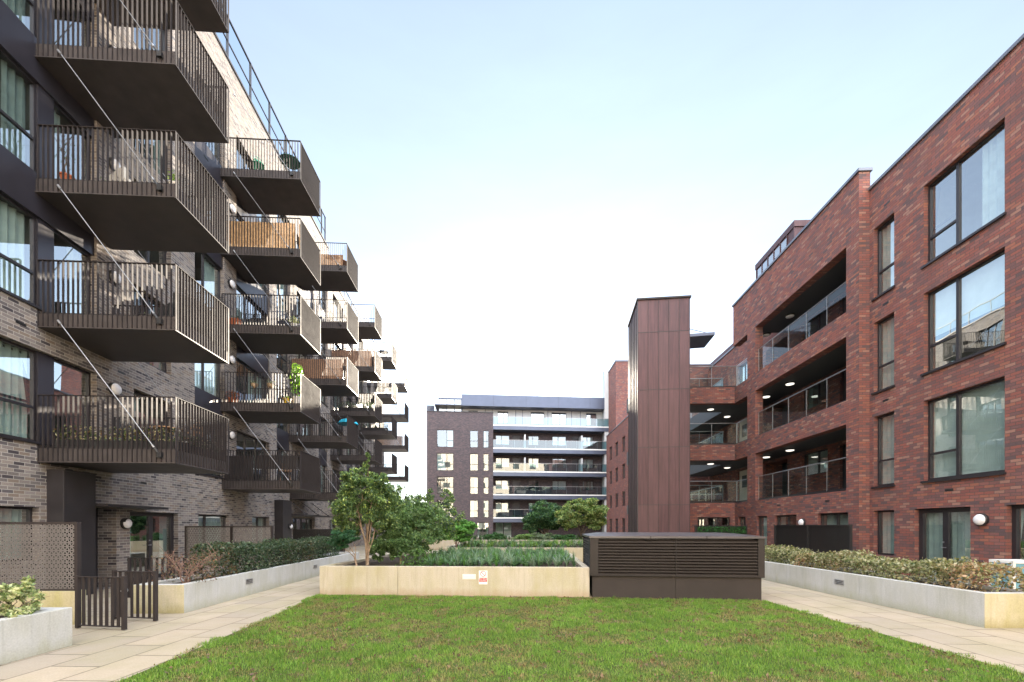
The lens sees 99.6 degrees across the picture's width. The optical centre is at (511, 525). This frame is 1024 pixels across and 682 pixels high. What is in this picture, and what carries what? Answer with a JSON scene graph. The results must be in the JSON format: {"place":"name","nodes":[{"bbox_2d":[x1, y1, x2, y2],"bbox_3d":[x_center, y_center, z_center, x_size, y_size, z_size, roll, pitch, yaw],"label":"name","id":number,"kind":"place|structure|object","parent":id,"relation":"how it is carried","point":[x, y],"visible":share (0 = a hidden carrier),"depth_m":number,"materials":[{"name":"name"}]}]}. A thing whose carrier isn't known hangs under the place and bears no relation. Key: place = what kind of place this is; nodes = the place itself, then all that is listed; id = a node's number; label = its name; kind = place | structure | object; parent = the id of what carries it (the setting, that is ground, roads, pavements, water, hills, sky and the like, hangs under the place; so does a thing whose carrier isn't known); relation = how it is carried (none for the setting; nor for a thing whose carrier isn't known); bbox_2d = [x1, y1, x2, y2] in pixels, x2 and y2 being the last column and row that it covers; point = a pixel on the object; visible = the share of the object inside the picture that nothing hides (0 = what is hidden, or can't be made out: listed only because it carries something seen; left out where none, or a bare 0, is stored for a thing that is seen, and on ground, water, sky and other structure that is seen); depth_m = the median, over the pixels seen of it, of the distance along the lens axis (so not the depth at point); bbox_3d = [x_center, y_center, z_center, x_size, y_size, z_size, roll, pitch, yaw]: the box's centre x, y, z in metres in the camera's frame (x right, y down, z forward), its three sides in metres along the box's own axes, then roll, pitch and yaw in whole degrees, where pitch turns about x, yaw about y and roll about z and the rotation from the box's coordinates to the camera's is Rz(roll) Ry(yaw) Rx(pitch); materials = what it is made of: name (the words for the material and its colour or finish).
{"place":"outdoors","nodes":[
{"label":"outdoors","id":0,"kind":"place"},
{"bbox_2d":[417,543,579,566],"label":"ornamental grass","id":1,"kind":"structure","parent":0,"point":[511,557],"depth_m":11.37,"materials":[{"name":"green plant"}]},
{"bbox_2d":[0,545,1023,681],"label":"pavement","id":2,"kind":"structure","parent":0,"point":[102,654],"depth_m":6.70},
{"bbox_2d":[0,607,71,664],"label":"concrete planter","id":3,"kind":"object","parent":2,"relation":"on","point":[42,630],"visible":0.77,"depth_m":5.50,"materials":[{"name":"concrete"}]},
{"bbox_2d":[0,568,48,617],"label":"garden shrub","id":4,"kind":"object","parent":3,"relation":"on","point":[10,593],"visible":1,"depth_m":5.50,"materials":[{"name":"green plant"}]},
{"bbox_2d":[0,522,80,590],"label":"privacy screen","id":5,"kind":"object","parent":2,"relation":"on","point":[76,550],"visible":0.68,"depth_m":7.27,"materials":[{"name":"grey"}]},
{"bbox_2d":[0,590,81,624],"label":"wall","id":6,"kind":"structure","parent":2,"relation":"on","point":[60,599],"depth_m":7.22,"materials":[{"name":"concrete"}]},
{"bbox_2d":[75,575,127,629],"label":"garden gate","id":7,"kind":"structure","parent":2,"relation":"on","point":[124,591],"depth_m":6.89,"materials":[{"name":"brown metal"}]},
{"bbox_2d":[112,570,157,620],"bbox_3d":[-6.577,1.208,7.545,0.912,0.860,0.052,0,0,10],"label":"fence panel","id":8,"kind":"object","parent":2,"relation":"on","point":[155,595],"visible":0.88,"depth_m":7.52,"materials":[{"name":"brown metal"}]},
{"bbox_2d":[127,557,201,597],"bbox_3d":[-7.977,1.178,9.954,1.602,0.920,0.053,0,0,-4],"label":"terrace railing","id":9,"kind":"object","parent":2,"relation":"on","point":[129,563],"visible":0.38,"depth_m":9.92,"materials":[{"name":"brown metal"}]},
{"bbox_2d":[0,0,408,594],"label":"apartment building","id":10,"kind":"structure","parent":2,"relation":"on","point":[154,97],"depth_m":10.98,"materials":[{"name":"grey brick"}]},
{"bbox_2d":[0,506,31,560],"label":"window","id":11,"kind":"structure","parent":10,"relation":"in","point":[7,514],"depth_m":9.33,"materials":[{"name":"clear glass"}]},
{"bbox_2d":[0,337,35,440],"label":"window","id":12,"kind":"structure","parent":10,"relation":"in","point":[17,362],"depth_m":9.34,"materials":[{"name":"clear glass"}]},
{"bbox_2d":[0,193,35,303],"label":"window","id":13,"kind":"structure","parent":10,"relation":"in","point":[17,225],"depth_m":9.39,"materials":[{"name":"clear glass"}]},
{"bbox_2d":[0,48,35,171],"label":"window","id":14,"kind":"structure","parent":10,"relation":"in","point":[17,90],"depth_m":9.40,"materials":[{"name":"clear glass"}]},
{"bbox_2d":[3,0,35,36],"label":"window","id":15,"kind":"structure","parent":10,"relation":"in","point":[25,10],"depth_m":9.55,"materials":[{"name":"clear glass"}]},
{"bbox_2d":[54,359,90,439],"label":"window","id":16,"kind":"structure","parent":10,"relation":"in","point":[68,379],"depth_m":10.92,"materials":[{"name":"clear glass"}]},
{"bbox_2d":[54,231,90,313],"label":"window","id":17,"kind":"structure","parent":10,"relation":"in","point":[64,249],"depth_m":10.90,"materials":[{"name":"clear glass"}]},
{"bbox_2d":[54,103,90,179],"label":"window","id":18,"kind":"structure","parent":10,"relation":"in","point":[60,118],"depth_m":10.91,"materials":[{"name":"clear glass"}]},
{"bbox_2d":[55,0,90,45],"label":"window","id":19,"kind":"structure","parent":10,"relation":"in","point":[75,5],"depth_m":10.91,"materials":[{"name":"clear glass"}]},
{"bbox_2d":[96,509,97,586],"bbox_3d":[-11.041,0.580,11.022,0.088,2.080,1.040,0,0,-5],"label":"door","id":20,"kind":"structure","parent":10,"relation":"in","point":[96,509],"depth_m":11.54,"materials":[{"name":"metal"}]},
{"bbox_2d":[53,424,174,447],"bbox_3d":[-8.874,-2.013,9.737,2.536,0.522,0.321,0,0,-5],"label":"plant pot","id":21,"kind":"object","parent":10,"relation":"on","point":[105,441],"visible":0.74,"depth_m":9.68,"materials":[{"name":"green plant"}]},
{"bbox_2d":[134,390,164,440],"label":"door","id":22,"kind":"structure","parent":10,"relation":"in","point":[136,393],"depth_m":13.59,"materials":[{"name":"clear glass"}]},
{"bbox_2d":[134,139,164,179],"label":"door","id":23,"kind":"structure","parent":10,"relation":"in","point":[144,141],"depth_m":13.58,"materials":[{"name":"clear glass"}]},
{"bbox_2d":[134,28,164,50],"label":"door","id":24,"kind":"structure","parent":10,"relation":"in","point":[144,29],"depth_m":13.59,"materials":[{"name":"clear glass"}]},
{"bbox_2d":[134,288,165,372],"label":"door","id":25,"kind":"structure","parent":10,"relation":"in","point":[161,366],"depth_m":13.32,"materials":[{"name":"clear glass"}]},
{"bbox_2d":[134,250,165,275],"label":"door","id":26,"kind":"structure","parent":10,"relation":"in","point":[150,256],"depth_m":13.62,"materials":[{"name":"clear glass"}]},
{"bbox_2d":[130,512,173,581],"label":"french door","id":27,"kind":"structure","parent":10,"relation":"in","point":[148,530],"depth_m":13.89,"materials":[{"name":"clear glass"}]},
{"bbox_2d":[158,292,207,337],"bbox_3d":[-8.137,-5.152,10.739,0.740,0.830,0.860,0,0,31],"label":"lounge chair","id":28,"kind":"object","parent":10,"relation":"on","point":[173,309],"visible":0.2,"depth_m":10.29,"materials":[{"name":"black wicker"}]},
{"bbox_2d":[195,363,219,398],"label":"window","id":29,"kind":"structure","parent":10,"relation":"in","point":[207,375],"depth_m":16.12,"materials":[{"name":"clear glass"}]},
{"bbox_2d":[195,253,219,315],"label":"window","id":30,"kind":"structure","parent":10,"relation":"in","point":[207,274],"depth_m":16.20,"materials":[{"name":"clear glass"}]},
{"bbox_2d":[199,81,219,162],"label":"window","id":31,"kind":"structure","parent":10,"relation":"in","point":[214,147],"depth_m":16.52,"materials":[{"name":"clear glass"}]},
{"bbox_2d":[198,514,225,543],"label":"window","id":32,"kind":"structure","parent":10,"relation":"in","point":[203,520],"depth_m":16.22,"materials":[{"name":"clear glass"}]},
{"bbox_2d":[236,431,265,479],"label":"window","id":33,"kind":"structure","parent":10,"relation":"in","point":[243,442],"depth_m":19.88,"materials":[{"name":"clear glass"}]},
{"bbox_2d":[236,358,265,402],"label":"window","id":34,"kind":"structure","parent":10,"relation":"in","point":[240,367],"depth_m":19.18,"materials":[{"name":"clear glass"}]},
{"bbox_2d":[236,286,265,356],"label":"window","id":35,"kind":"structure","parent":10,"relation":"in","point":[238,291],"depth_m":19.09,"materials":[{"name":"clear glass"}]},
{"bbox_2d":[237,142,265,221],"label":"window","id":36,"kind":"structure","parent":10,"relation":"in","point":[262,215],"depth_m":18.69,"materials":[{"name":"clear glass"}]},
{"bbox_2d":[252,517,265,541],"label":"window","id":37,"kind":"structure","parent":10,"relation":"in","point":[256,521],"depth_m":19.80,"materials":[{"name":"clear glass"}]},
{"bbox_2d":[225,455,299,479],"bbox_3d":[-9.584,-2.245,17.451,2.744,0.980,1.826,0,0,-3],"label":"board screen","id":38,"kind":"object","parent":10,"relation":"on","point":[259,465],"visible":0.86,"depth_m":16.52,"materials":[{"name":"brown metal"}]},
{"bbox_2d":[229,221,299,248],"bbox_3d":[-9.603,-11.140,17.461,2.787,0.980,1.852,0,0,-3],"label":"bamboo screen","id":39,"kind":"object","parent":10,"relation":"on","point":[263,234],"visible":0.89,"depth_m":16.54,"materials":[{"name":"brown wood"}]},
{"bbox_2d":[277,354,287,372],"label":"window","id":40,"kind":"structure","parent":10,"relation":"in","point":[282,359],"depth_m":22.45,"materials":[{"name":"clear glass"}]},
{"bbox_2d":[277,285,287,316],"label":"window","id":41,"kind":"structure","parent":10,"relation":"in","point":[281,289],"depth_m":22.27,"materials":[{"name":"clear glass"}]},
{"bbox_2d":[279,153,299,170],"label":"plant","id":42,"kind":"object","parent":10,"relation":"on","point":[290,161],"visible":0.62,"depth_m":16.99,"materials":[{"name":"green plant"}]},
{"bbox_2d":[290,363,303,402],"bbox_3d":[-8.456,-5.582,16.969,0.625,1.730,0.621,0,0,-36],"label":"plant","id":43,"kind":"object","parent":10,"relation":"on","point":[297,370],"visible":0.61,"depth_m":16.92,"materials":[{"name":"green plant"}]},
{"bbox_2d":[293,518,311,536],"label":"french door","id":44,"kind":"structure","parent":10,"relation":"in","point":[298,523],"depth_m":25.78,"materials":[{"name":"clear glass"}]},
{"bbox_2d":[291,358,346,378],"bbox_3d":[-10.113,-8.195,23.460,2.787,1.020,1.852,0,0,-3],"label":"reed screen","id":45,"kind":"object","parent":10,"relation":"on","point":[337,367],"visible":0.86,"depth_m":22.55,"materials":[{"name":"brown wood"}]},
{"bbox_2d":[321,254,342,264],"bbox_3d":[-10.139,-13.890,22.541,2.634,0.550,0.020,0,0,-3],"label":"board screen","id":46,"kind":"object","parent":10,"relation":"on","point":[338,259],"visible":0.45,"depth_m":22.58,"materials":[{"name":"brown wood"}]},
{"bbox_2d":[331,350,371,365],"bbox_3d":[-10.646,-11.175,29.737,2.787,1.050,1.852,0,0,-3],"label":"reed screen","id":47,"kind":"object","parent":10,"relation":"on","point":[344,357],"visible":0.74,"depth_m":28.82,"materials":[{"name":"beige wicker"}]},
{"bbox_2d":[185,526,273,575],"bbox_3d":[-8.250,0.825,12.625,2.550,1.650,0.070,0,0,0],"label":"privacy screen","id":48,"kind":"object","parent":2,"relation":"on","point":[230,533],"visible":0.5,"depth_m":12.60,"materials":[{"name":"grey metal"}]},
{"bbox_2d":[133,552,358,613],"bbox_3d":[-6.846,1.380,13.347,0.950,0.540,10.406,0,0,-2],"label":"concrete planter","id":49,"kind":"object","parent":2,"relation":"on","point":[177,596],"visible":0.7,"depth_m":9.49,"materials":[{"name":"concrete"}]},
{"bbox_2d":[149,541,222,582],"bbox_3d":[-6.529,0.738,8.763,1.360,0.897,0.628,0,0,0],"label":"bare shrub","id":50,"kind":"object","parent":49,"relation":"on","point":[186,580],"visible":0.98,"depth_m":8.71,"materials":[{"name":"brown plant"}]},
{"bbox_2d":[186,535,339,580],"bbox_3d":[-6.826,0.792,13.032,0.987,0.957,7.536,0,0,-2],"label":"hedge","id":51,"kind":"object","parent":49,"relation":"on","point":[227,550],"visible":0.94,"depth_m":11.22,"materials":[{"name":"green plant"}]},
{"bbox_2d":[293,529,344,555],"bbox_3d":[-8.750,0.895,19.625,2.350,1.510,0.070,0,0,0],"label":"privacy screen","id":52,"kind":"object","parent":2,"relation":"on","point":[310,532],"visible":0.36,"depth_m":19.60,"materials":[{"name":"black metal"}]},
{"bbox_2d":[320,552,589,596],"bbox_3d":[-1.253,1.305,12.963,6.400,0.690,5.600,0,0,3],"label":"concrete planter","id":53,"kind":"object","parent":2,"relation":"on","point":[386,576],"visible":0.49,"depth_m":10.19,"materials":[{"name":"concrete"}]},
{"bbox_2d":[326,529,363,565],"bbox_3d":[-4.297,0.552,10.981,0.901,0.963,0.747,0,0,24],"label":"conifer shrub","id":54,"kind":"object","parent":53,"relation":"on","point":[345,538],"visible":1,"depth_m":10.92,"materials":[{"name":"green plant"}]},
{"bbox_2d":[328,452,404,564],"bbox_3d":[-3.805,-0.455,11.441,2.030,2.973,1.421,0,0,0],"label":"multi stem tree","id":55,"kind":"object","parent":53,"relation":"on","point":[347,508],"visible":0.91,"depth_m":11.21,"materials":[{"name":"green plant"}]},
{"bbox_2d":[367,498,447,563],"bbox_3d":[-2.852,0.139,11.734,2.185,1.786,1.319,0,0,0],"label":"evergreen shrub","id":56,"kind":"object","parent":53,"relation":"on","point":[418,526],"visible":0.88,"depth_m":11.51,"materials":[{"name":"green plant"}]},
{"bbox_2d":[394,548,442,565],"bbox_3d":[-2.390,0.822,11.365,0.949,0.480,1.738,0,0,3],"label":"garden shrub","id":57,"kind":"object","parent":53,"relation":"on","point":[415,557],"visible":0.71,"depth_m":11.01,"materials":[{"name":"green plant"}]},
{"bbox_2d":[402,488,465,558],"bbox_3d":[-2.711,-0.083,13.584,2.566,2.233,1.235,0,0,0],"label":"loose shrub","id":58,"kind":"object","parent":53,"relation":"on","point":[429,497],"visible":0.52,"depth_m":13.48,"materials":[{"name":"green plant"}]},
{"bbox_2d":[423,537,582,549],"bbox_3d":[1.000,1.300,32.600,15.000,0.700,6.000,0,0,0],"label":"concrete planter","id":59,"kind":"object","parent":2,"relation":"on","point":[443,543],"visible":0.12,"depth_m":29.60,"materials":[{"name":"concrete"}]},
{"bbox_2d":[521,499,563,533],"bbox_3d":[2.522,-0.519,32.792,3.732,3.118,2.706,0,0,0],"label":"broadleaf tree","id":60,"kind":"object","parent":59,"relation":"on","point":[539,516],"visible":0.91,"depth_m":32.57,"materials":[{"name":"green plant"}]},
{"bbox_2d":[554,497,608,539],"bbox_3d":[4.967,-0.520,30.962,3.984,3.135,2.099,0,0,0],"label":"broadleaf tree","id":61,"kind":"object","parent":59,"relation":"on","point":[567,516],"visible":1,"depth_m":30.52,"materials":[{"name":"green plant"}]},
{"bbox_2d":[444,543,582,561],"bbox_3d":[1.350,1.300,21.650,8.600,0.700,5.500,0,0,0],"label":"concrete planter","id":62,"kind":"object","parent":2,"relation":"on","point":[578,550],"visible":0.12,"depth_m":18.90,"materials":[{"name":"concrete"}]},
{"bbox_2d":[443,519,477,546],"bbox_3d":[-2.493,0.338,19.876,1.676,1.394,1.503,0,0,20],"label":"rounded shrub","id":63,"kind":"object","parent":62,"relation":"on","point":[465,527],"visible":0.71,"depth_m":19.70,"materials":[{"name":"green plant"}]},
{"bbox_2d":[426,394,608,536],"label":"apartment building","id":64,"kind":"structure","parent":2,"relation":"on","point":[501,464],"depth_m":56.21,"materials":[{"name":"brick"}]},
{"bbox_2d":[437,477,453,493],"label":"window","id":65,"kind":"structure","parent":64,"relation":"in","point":[442,482],"depth_m":55.88,"materials":[{"name":"glass"}]},
{"bbox_2d":[437,453,453,470],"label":"window","id":66,"kind":"structure","parent":64,"relation":"in","point":[445,461],"depth_m":54.85,"materials":[{"name":"glass"}]},
{"bbox_2d":[437,430,453,446],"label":"window","id":67,"kind":"structure","parent":64,"relation":"in","point":[445,438],"depth_m":55.08,"materials":[{"name":"glass"}]},
{"bbox_2d":[470,500,477,517],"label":"window","id":68,"kind":"structure","parent":64,"relation":"in","point":[473,503],"depth_m":55.17,"materials":[{"name":"glass"}]},
{"bbox_2d":[470,430,477,447],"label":"window","id":69,"kind":"structure","parent":64,"relation":"in","point":[473,433],"depth_m":56.22,"materials":[{"name":"glass"}]},
{"bbox_2d":[477,522,488,535],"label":"french door","id":70,"kind":"structure","parent":64,"relation":"in","point":[483,527],"depth_m":56.30,"materials":[{"name":"clear glass"}]},
{"bbox_2d":[495,523,511,536],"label":"french door","id":71,"kind":"structure","parent":64,"relation":"in","point":[505,528],"depth_m":57.26,"materials":[{"name":"clear glass"}]},
{"bbox_2d":[531,412,543,424],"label":"window","id":72,"kind":"structure","parent":64,"relation":"in","point":[539,421],"depth_m":58.29,"materials":[{"name":"clear glass"}]},
{"bbox_2d":[552,413,565,424],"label":"window","id":73,"kind":"structure","parent":64,"relation":"in","point":[557,418],"depth_m":58.56,"materials":[{"name":"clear glass"}]},
{"bbox_2d":[606,364,712,531],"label":"apartment building","id":74,"kind":"structure","parent":2,"relation":"on","point":[616,475],"depth_m":47.62,"materials":[{"name":"red brick"}]},
{"bbox_2d":[582,532,765,599],"bbox_3d":[3.818,0.912,11.062,3.840,1.475,2.742,0,0,6],"label":"vent housing","id":75,"kind":"object","parent":2,"relation":"on","point":[695,565],"visible":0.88,"depth_m":9.77,"materials":[{"name":"brown metal"}]},
{"bbox_2d":[695,525,746,534],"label":"hedge","id":76,"kind":"object","parent":2,"relation":"on","point":[731,529],"visible":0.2,"depth_m":19.49,"materials":[{"name":"green plant"}]},
{"bbox_2d":[774,525,852,567],"bbox_3d":[10.033,0.805,14.669,0.070,1.690,3.950,0,0,2],"label":"privacy screen","id":77,"kind":"object","parent":2,"relation":"on","point":[805,536],"visible":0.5,"depth_m":14.27,"materials":[{"name":"black metal"}]},
{"bbox_2d":[627,33,1023,585],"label":"apartment building","id":78,"kind":"structure","parent":2,"relation":"on","point":[893,349],"depth_m":12.78,"materials":[{"name":"red brick"}]},
{"bbox_2d":[698,517,728,527],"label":"window","id":79,"kind":"structure","parent":78,"relation":"in","point":[702,521],"depth_m":23.58,"materials":[{"name":"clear glass"}]},
{"bbox_2d":[739,470,746,500],"bbox_3d":[13.612,-2.220,25.294,0.070,2.080,1.230,0,0,2],"label":"door","id":80,"kind":"structure","parent":78,"relation":"in","point":[742,474],"depth_m":25.46,"materials":[{"name":"glass"}]},
{"bbox_2d":[739,419,746,441],"bbox_3d":[13.612,-5.190,25.294,0.070,2.080,1.230,0,0,2],"label":"door","id":81,"kind":"structure","parent":78,"relation":"in","point":[743,424],"depth_m":25.41,"materials":[{"name":"glass"}]},
{"bbox_2d":[759,516,766,545],"bbox_3d":[12.070,0.571,19.607,1.240,2.037,0.874,0,0,2],"label":"door","id":82,"kind":"structure","parent":78,"relation":"in","point":[762,519],"depth_m":20.01,"materials":[{"name":"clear glass"}]},
{"bbox_2d":[778,515,796,534],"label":"window","id":83,"kind":"structure","parent":78,"relation":"in","point":[782,519],"depth_m":18.54,"materials":[{"name":"clear glass"}]},
{"bbox_2d":[804,449,827,475],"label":"window","id":84,"kind":"structure","parent":78,"relation":"in","point":[819,456],"depth_m":19.26,"materials":[{"name":"clear glass"}]},
{"bbox_2d":[804,379,827,410],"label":"window","id":85,"kind":"structure","parent":78,"relation":"in","point":[816,394],"depth_m":19.78,"materials":[{"name":"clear glass"}]},
{"bbox_2d":[804,308,827,339],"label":"window","id":86,"kind":"structure","parent":78,"relation":"in","point":[817,323],"depth_m":19.68,"materials":[{"name":"clear glass"}]},
{"bbox_2d":[821,513,847,546],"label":"window","id":87,"kind":"structure","parent":78,"relation":"in","point":[830,518],"depth_m":15.32,"materials":[{"name":"clear glass"}]},
{"bbox_2d":[878,412,893,485],"bbox_3d":[12.144,-2.340,13.252,1.240,2.194,0.764,0,0,2],"label":"window","id":88,"kind":"structure","parent":78,"relation":"in","point":[885,423],"depth_m":13.56,"materials":[{"name":"clear glass"}]},
{"bbox_2d":[878,314,893,390],"bbox_3d":[12.144,-5.300,13.252,1.240,2.194,0.764,0,0,2],"label":"window","id":89,"kind":"structure","parent":78,"relation":"in","point":[885,327],"depth_m":13.56,"materials":[{"name":"clear glass"}]},
{"bbox_2d":[878,216,893,294],"bbox_3d":[12.144,-8.260,13.252,1.240,2.194,0.764,0,0,2],"label":"window","id":90,"kind":"structure","parent":78,"relation":"in","point":[885,232],"depth_m":13.56,"materials":[{"name":"clear glass"}]},
{"bbox_2d":[878,510,893,555],"bbox_3d":[12.144,0.210,13.252,1.240,1.374,0.764,0,0,2],"label":"window","id":91,"kind":"structure","parent":78,"relation":"in","point":[885,519],"depth_m":13.56,"materials":[{"name":"clear glass"}]},
{"bbox_2d":[919,507,969,582],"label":"french door","id":92,"kind":"structure","parent":78,"relation":"in","point":[943,532],"depth_m":11.48,"materials":[{"name":"clear glass"}]},
{"bbox_2d":[928,378,1004,479],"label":"window","id":93,"kind":"structure","parent":78,"relation":"in","point":[966,428],"depth_m":10.97,"materials":[{"name":"clear glass"}]},
{"bbox_2d":[928,250,1004,370],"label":"window","id":94,"kind":"structure","parent":78,"relation":"in","point":[966,314],"depth_m":11.36,"materials":[{"name":"clear glass"}]},
{"bbox_2d":[928,122,1004,261],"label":"window","id":95,"kind":"structure","parent":78,"relation":"in","point":[970,194],"depth_m":11.46,"materials":[{"name":"clear glass"}]},
{"bbox_2d":[973,513,988,525],"bbox_3d":[11.212,-0.150,10.383,0.150,0.300,0.300,0,0,2],"label":"wall lamp","id":96,"kind":"object","parent":78,"relation":"attached to","point":[981,519],"visible":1,"depth_m":10.31,"materials":[{"name":"white plastic"}]},
{"bbox_2d":[1012,505,1023,558],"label":"french door","id":97,"kind":"structure","parent":78,"relation":"in","point":[1017,510],"depth_m":9.77,"materials":[{"name":"clear glass"}]},
{"bbox_2d":[761,559,1023,627],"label":"concrete planter","id":98,"kind":"object","parent":2,"relation":"on","point":[990,609],"visible":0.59,"depth_m":8.23,"materials":[{"name":"concrete"}]},
{"bbox_2d":[765,544,1023,591],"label":"hedge","id":99,"kind":"object","parent":98,"relation":"on","point":[921,567],"visible":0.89,"depth_m":8.74,"materials":[{"name":"green plant"}]},
{"bbox_2d":[460,537,582,547],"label":"ornamental grass","id":100,"kind":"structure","parent":0,"point":[503,543],"depth_m":20.39,"materials":[{"name":"green plant"}]},
{"bbox_2d":[113,593,1023,681],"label":"lawn","id":101,"kind":"structure","parent":0,"point":[515,664],"depth_m":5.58,"materials":[{"name":"plant"}]},
{"bbox_2d":[216,0,1023,504],"label":"sky","id":102,"kind":"structure","parent":0,"point":[504,182],"materials":[{"name":"white"}]},
{"bbox_2d":[627,295,714,531],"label":"lift tower","id":103,"kind":"structure","parent":0,"point":[662,341],"depth_m":19.50,"materials":[{"name":"brown metal"}]},
{"bbox_2d":[989,559,1023,589],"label":"storage crate","id":104,"kind":"object","parent":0,"point":[1017,563],"visible":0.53,"depth_m":8.14,"materials":[{"name":"white paint"}]},
{"label":"ground","id":105,"kind":"structure","parent":0,"visible":0},
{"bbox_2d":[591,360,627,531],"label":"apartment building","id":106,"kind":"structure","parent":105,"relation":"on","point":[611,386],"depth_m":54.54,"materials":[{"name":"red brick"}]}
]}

